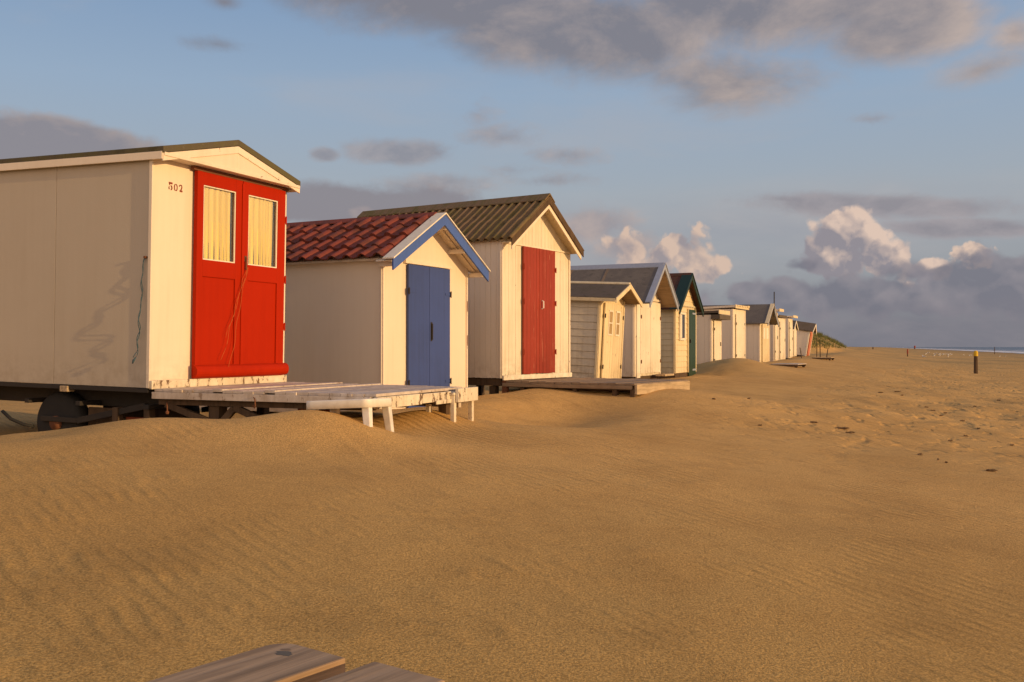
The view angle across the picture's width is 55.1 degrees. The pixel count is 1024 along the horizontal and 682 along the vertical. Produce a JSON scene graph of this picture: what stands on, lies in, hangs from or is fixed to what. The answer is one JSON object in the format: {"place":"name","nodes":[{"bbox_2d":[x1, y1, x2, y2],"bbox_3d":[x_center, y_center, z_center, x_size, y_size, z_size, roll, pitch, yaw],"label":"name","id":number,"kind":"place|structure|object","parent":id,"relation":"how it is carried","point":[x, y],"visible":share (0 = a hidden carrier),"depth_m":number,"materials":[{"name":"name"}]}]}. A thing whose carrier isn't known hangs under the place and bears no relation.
{"place":"outdoors","nodes":[
{"label":"outdoors","id":0,"kind":"place"},
{"bbox_2d":[0,334,1023,681],"bbox_3d":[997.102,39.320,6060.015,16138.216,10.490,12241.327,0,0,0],"label":"sand beach","id":1,"kind":"structure","parent":0,"point":[694,532],"depth_m":5.19,"materials":[{"name":"beige sand"}]},
{"bbox_2d":[0,140,300,431],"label":"beach hut","id":2,"kind":"object","parent":1,"relation":"on","point":[200,228],"visible":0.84,"depth_m":9.80,"materials":[{"name":"paint"}]},
{"bbox_2d":[132,258,144,363],"bbox_3d":[-3.535,-0.290,9.282,0.124,1.012,0.069,0,0,0],"label":"rope","id":3,"kind":"object","parent":2,"relation":"hanging from","point":[133,360],"visible":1,"depth_m":9.29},
{"bbox_2d":[191,170,245,378],"bbox_3d":[-3.013,-0.659,10.104,0.058,2.075,0.717,1,0,24],"label":"door","id":4,"kind":"structure","parent":2,"relation":"in","point":[219,201],"depth_m":10.08,"materials":[{"name":"red wood"}]},
{"bbox_2d":[221,268,247,366],"bbox_3d":[-2.898,-0.246,10.249,0.019,1.081,0.427,0,0,24],"label":"cord","id":5,"kind":"object","parent":2,"relation":"hanging from","point":[246,272],"visible":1,"depth_m":10.27,"materials":[{"name":"red fabric"}]},
{"bbox_2d":[242,181,286,376],"bbox_3d":[-2.718,-0.655,10.759,0.076,2.075,0.756,1,0,24],"label":"door","id":6,"kind":"structure","parent":2,"relation":"in","point":[265,219],"depth_m":10.78,"materials":[{"name":"red wood"}]},
{"bbox_2d":[148,643,444,681],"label":"wooden deck","id":7,"kind":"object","parent":1,"relation":"on","point":[284,662],"visible":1,"depth_m":1.89,"materials":[{"name":"wood"}]},
{"bbox_2d":[152,382,461,418],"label":"wooden deck","id":8,"kind":"structure","parent":1,"relation":"on","point":[218,400],"depth_m":9.02,"materials":[{"name":"paint"}]},
{"bbox_2d":[199,212,490,411],"bbox_3d":[-2.491,-0.386,14.135,3.611,2.744,2.500,0,0,27],"label":"beach hut","id":9,"kind":"object","parent":1,"relation":"on","point":[383,300],"visible":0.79,"depth_m":13.05,"materials":[{"name":"paint"}]},
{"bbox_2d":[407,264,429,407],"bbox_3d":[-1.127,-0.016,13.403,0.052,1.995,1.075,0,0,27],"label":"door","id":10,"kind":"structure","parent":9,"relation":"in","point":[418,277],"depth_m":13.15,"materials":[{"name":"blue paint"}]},
{"bbox_2d":[429,267,451,385],"bbox_3d":[-0.996,-0.014,13.652,0.055,1.995,0.552,0,0,27],"label":"door","id":11,"kind":"structure","parent":9,"relation":"in","point":[440,293],"depth_m":13.63,"materials":[{"name":"blue paint"}]},
{"bbox_2d":[306,398,393,431],"bbox_3d":[-1.329,0.766,8.106,0.615,0.565,0.464,-3,-3,19],"label":"bench","id":12,"kind":"object","parent":1,"relation":"on","point":[365,405],"visible":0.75,"depth_m":7.93,"materials":[{"name":"white wood"}]},
{"bbox_2d":[426,387,477,421],"bbox_3d":[-0.598,0.755,9.712,0.360,0.592,0.470,0,0,24],"label":"bench","id":13,"kind":"object","parent":1,"relation":"on","point":[469,395],"visible":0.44,"depth_m":9.58,"materials":[{"name":"white wood"}]},
{"bbox_2d":[357,193,583,395],"bbox_3d":[-1.051,-0.545,16.825,3.954,3.654,2.353,0,0,32],"label":"beach hut","id":14,"kind":"object","parent":1,"relation":"on","point":[525,246],"visible":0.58,"depth_m":15.58,"materials":[{"name":"paint"}]},
{"bbox_2d":[522,246,540,373],"bbox_3d":[0.319,-0.485,15.670,0.052,2.020,0.530,0,0,32],"label":"door","id":15,"kind":"structure","parent":14,"relation":"in","point":[531,257],"depth_m":15.65,"materials":[{"name":"red wood"}]},
{"bbox_2d":[541,249,556,372],"bbox_3d":[0.599,-0.483,16.085,0.074,2.018,0.510,0,0,32],"label":"door","id":16,"kind":"structure","parent":14,"relation":"in","point":[548,270],"depth_m":16.10,"materials":[{"name":"red wood"}]},
{"bbox_2d":[502,378,689,396],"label":"wooden deck","id":17,"kind":"structure","parent":1,"relation":"on","point":[634,387],"depth_m":14.52,"materials":[{"name":"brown wood"}]},
{"bbox_2d":[567,281,642,377],"bbox_3d":[1.135,-0.152,21.120,2.870,2.287,1.740,3,0,25],"label":"beach hut","id":18,"kind":"object","parent":1,"relation":"on","point":[597,313],"visible":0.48,"depth_m":20.21,"materials":[{"name":"beige wood"}]},
{"bbox_2d":[601,303,614,377],"bbox_3d":[1.991,0.015,20.386,0.052,1.599,0.588,3,0,25],"label":"door","id":19,"kind":"structure","parent":18,"relation":"in","point":[608,324],"depth_m":20.33,"materials":[{"name":"wood"}]},
{"bbox_2d":[611,304,623,377],"bbox_3d":[2.249,0.028,20.929,0.052,1.597,0.588,3,0,25],"label":"door","id":20,"kind":"structure","parent":18,"relation":"in","point":[618,311],"depth_m":20.90,"materials":[{"name":"wood"}]},
{"bbox_2d":[570,262,679,378],"bbox_3d":[1.928,-0.425,24.596,3.975,2.950,2.460,0,0,25],"label":"beach hut","id":21,"kind":"object","parent":1,"relation":"on","point":[652,285],"visible":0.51,"depth_m":23.80,"materials":[{"name":"paint"}]},
{"bbox_2d":[640,304,650,373],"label":"door","id":22,"kind":"structure","parent":21,"relation":"in","point":[645,312],"depth_m":23.65,"materials":[{"name":"white wood"}]},
{"bbox_2d":[651,302,660,372],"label":"door","id":23,"kind":"structure","parent":21,"relation":"in","point":[655,307],"depth_m":24.40,"materials":[{"name":"white wood"}]},
{"bbox_2d":[658,273,704,378],"bbox_3d":[3.598,-0.282,27.525,3.015,3.180,2.550,0,0,25],"label":"beach hut","id":24,"kind":"object","parent":1,"relation":"on","point":[678,344],"visible":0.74,"depth_m":26.56,"materials":[{"name":"white wood"}]},
{"bbox_2d":[679,312,685,339],"bbox_3d":[4.612,-0.398,26.556,0.042,0.760,0.530,0,0,25],"label":"window","id":25,"kind":"structure","parent":24,"relation":"in","point":[682,316],"depth_m":26.57,"materials":[{"name":"white glass"}]},
{"bbox_2d":[688,309,695,375],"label":"door","id":26,"kind":"structure","parent":24,"relation":"in","point":[692,313],"depth_m":27.45,"materials":[{"name":"green paint"}]},
{"bbox_2d":[696,310,730,363],"bbox_3d":[5.618,0.200,32.017,2.700,2.350,1.420,0,0,26],"label":"beach hut","id":27,"kind":"object","parent":1,"relation":"on","point":[709,336],"visible":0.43,"depth_m":31.16,"materials":[{"name":"paint"}]},
{"bbox_2d":[714,321,720,360],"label":"door","id":28,"kind":"structure","parent":27,"relation":"in","point":[717,324],"depth_m":31.53,"materials":[{"name":"wood"}]},
{"bbox_2d":[703,304,749,358],"bbox_3d":[7.332,0.017,36.302,2.460,2.648,1.990,0,0,27],"label":"beach hut","id":29,"kind":"object","parent":1,"relation":"on","point":[734,337],"visible":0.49,"depth_m":35.25,"materials":[{"name":"paint"}]},
{"bbox_2d":[736,314,740,357],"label":"door","id":30,"kind":"structure","parent":29,"relation":"in","point":[738,317],"depth_m":35.55,"materials":[{"name":"wood"}]},
{"bbox_2d":[741,315,744,357],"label":"door","id":31,"kind":"structure","parent":29,"relation":"in","point":[742,316],"depth_m":36.14,"materials":[{"name":"wood"}]},
{"bbox_2d":[703,292,779,362],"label":"beach hut","id":32,"kind":"object","parent":1,"relation":"on","point":[761,319],"visible":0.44,"depth_m":40.30,"materials":[{"name":"paint"}]},
{"bbox_2d":[762,324,765,361],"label":"door","id":33,"kind":"structure","parent":32,"relation":"in","point":[763,325],"depth_m":40.48,"materials":[{"name":"white wood"}]},
{"bbox_2d":[766,324,768,361],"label":"door","id":34,"kind":"structure","parent":32,"relation":"in","point":[767,327],"depth_m":41.06,"materials":[{"name":"white wood"}]},
{"bbox_2d":[770,308,783,360],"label":"beach hut","id":35,"kind":"object","parent":1,"relation":"on","point":[773,342],"visible":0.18,"depth_m":44.13,"materials":[{"name":"paint"}]},
{"bbox_2d":[775,325,777,359],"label":"door","id":36,"kind":"structure","parent":35,"relation":"in","point":[776,326],"depth_m":44.34,"materials":[{"name":"wood"}]},
{"bbox_2d":[778,315,786,359],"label":"beach hut","id":37,"kind":"object","parent":1,"relation":"on","point":[782,340],"visible":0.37,"depth_m":48.77,"materials":[{"name":"paint"}]},
{"bbox_2d":[780,322,784,358],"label":"door","id":38,"kind":"structure","parent":37,"relation":"in","point":[782,324],"depth_m":48.78,"materials":[{"name":"wood"}]},
{"bbox_2d":[771,363,806,367],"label":"wooden deck","id":39,"kind":"structure","parent":1,"relation":"on","point":[795,365],"depth_m":32.58,"materials":[{"name":"paint"}]},
{"bbox_2d":[783,315,797,358],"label":"beach hut","id":40,"kind":"object","parent":1,"relation":"on","point":[789,337],"visible":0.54,"depth_m":53.20,"materials":[{"name":"paint"}]},
{"bbox_2d":[789,322,792,356],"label":"door","id":41,"kind":"structure","parent":40,"relation":"in","point":[790,323],"depth_m":53.37,"materials":[{"name":"wood"}]},
{"bbox_2d":[793,321,798,356],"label":"beach hut","id":42,"kind":"object","parent":1,"relation":"on","point":[795,327],"visible":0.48,"depth_m":57.57,"materials":[{"name":"paint"}]},
{"bbox_2d":[794,331,795,355],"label":"door","id":43,"kind":"structure","parent":42,"relation":"in","point":[794,331],"depth_m":57.37,"materials":[{"name":"white wood"}]},
{"bbox_2d":[793,320,816,356],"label":"beach hut","id":44,"kind":"object","parent":1,"relation":"on","point":[806,331],"visible":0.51,"depth_m":62.18,"materials":[{"name":"paint"}]},
{"bbox_2d":[807,333,812,355],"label":"door","id":45,"kind":"structure","parent":44,"relation":"in","point":[810,340],"depth_m":62.50,"materials":[{"name":"orange paint"}]},
{"bbox_2d":[812,357,834,360],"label":"wooden deck","id":46,"kind":"structure","parent":1,"relation":"on","point":[830,358],"depth_m":46.28,"materials":[{"name":"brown wood"}]},
{"bbox_2d":[811,331,846,348],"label":"dune grass","id":47,"kind":"structure","parent":1,"relation":"on","point":[825,337],"depth_m":112.71,"materials":[{"name":"green plant"}]},
{"bbox_2d":[973,351,977,373],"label":"beach post","id":48,"kind":"object","parent":1,"relation":"on","point":[975,355],"visible":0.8,"depth_m":48.23,"materials":[{"name":"brown wood"}]},
{"bbox_2d":[0,0,1023,346],"label":"sky","id":49,"kind":"structure","parent":0,"point":[859,164],"materials":[{"name":"blue"}]},
{"bbox_2d":[891,347,1023,353],"bbox_3d":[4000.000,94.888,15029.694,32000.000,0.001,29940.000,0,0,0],"label":"sea","id":50,"kind":"structure","parent":0,"point":[1018,350],"depth_m":2186.25,"materials":[{"name":"liquid"}]}
]}

